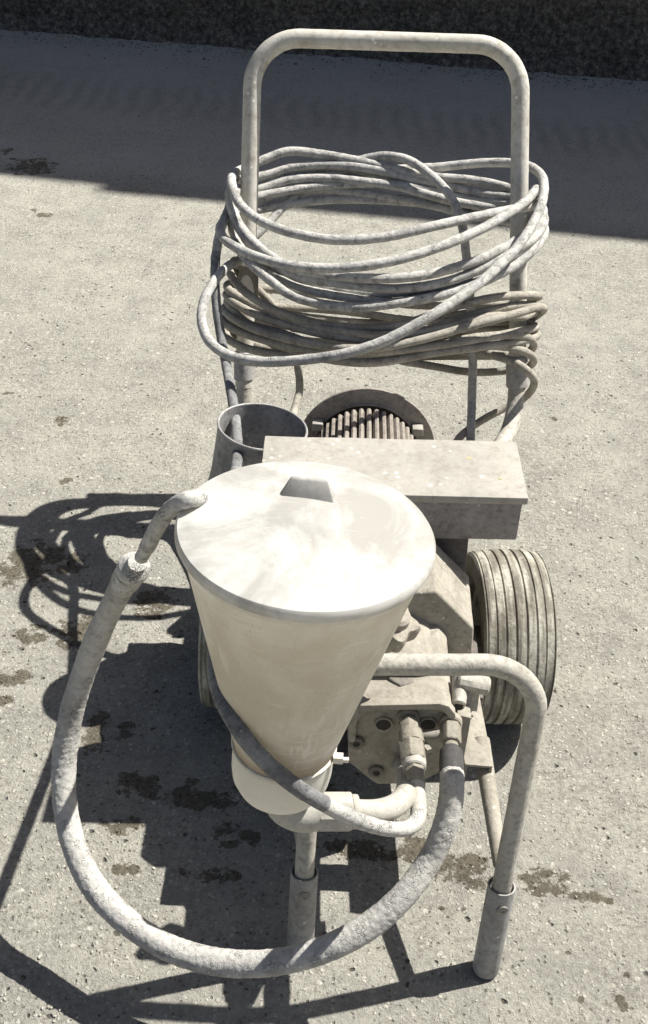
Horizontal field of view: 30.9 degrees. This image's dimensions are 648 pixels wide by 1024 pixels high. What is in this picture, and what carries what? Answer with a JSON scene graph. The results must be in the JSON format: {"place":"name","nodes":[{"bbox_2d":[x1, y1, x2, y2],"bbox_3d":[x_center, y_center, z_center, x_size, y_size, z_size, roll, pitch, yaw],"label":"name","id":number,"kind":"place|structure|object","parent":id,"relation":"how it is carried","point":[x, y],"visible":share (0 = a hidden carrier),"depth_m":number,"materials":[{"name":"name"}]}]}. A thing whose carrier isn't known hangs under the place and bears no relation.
{"place":"outdoors","nodes":[
{"label":"outdoors","id":0,"kind":"place"},
{"bbox_2d":[0,29,647,1023],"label":"ground","id":1,"kind":"structure","parent":0,"point":[82,135],"depth_m":2.65,"materials":[{"name":"concrete"}]},
{"bbox_2d":[51,29,556,978],"bbox_3d":[0.028,-0.082,1.899,0.778,1.000,1.591,3,34,0],"label":"paint sprayer","id":2,"kind":"object","parent":1,"relation":"on","point":[341,577],"visible":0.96,"depth_m":1.55,"materials":[{"name":"metal"}]},
{"bbox_2d":[208,403,307,480],"bbox_3d":[-0.126,-0.041,2.049,0.189,0.272,0.175,3,34,0],"label":"bucket","id":3,"kind":"object","parent":2,"relation":"on","point":[260,422],"visible":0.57,"depth_m":2.03,"materials":[{"name":"metal"}]},
{"bbox_2d":[196,147,548,836],"bbox_3d":[0.090,-0.097,1.937,0.677,0.546,1.592,3,34,0],"label":"paint hose","id":4,"kind":"object","parent":2,"relation":"attached to","point":[458,199],"visible":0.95,"depth_m":2.20,"materials":[{"name":"rubber"}]},
{"bbox_2d":[221,269,547,440],"bbox_3d":[0.116,-0.318,2.396,0.665,0.329,0.342,3,34,0],"label":"power cable","id":5,"kind":"object","parent":2,"relation":"attached to","point":[270,328],"visible":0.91,"depth_m":2.28,"materials":[{"name":"grey rubber"}]},
{"bbox_2d":[0,28,647,97],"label":"dirt","id":6,"kind":"structure","parent":1,"relation":"on","point":[429,67],"depth_m":6.10,"materials":[{"name":"brown soil"}]},
{"bbox_2d":[0,104,647,1023],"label":"grit","id":7,"kind":"object","parent":1,"relation":"on","point":[238,798],"visible":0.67,"depth_m":1.86,"materials":[{"name":"grey gravel"}]},
{"bbox_2d":[0,0,647,80],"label":"building","id":8,"kind":"structure","parent":0,"point":[600,38],"depth_m":6.10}
]}

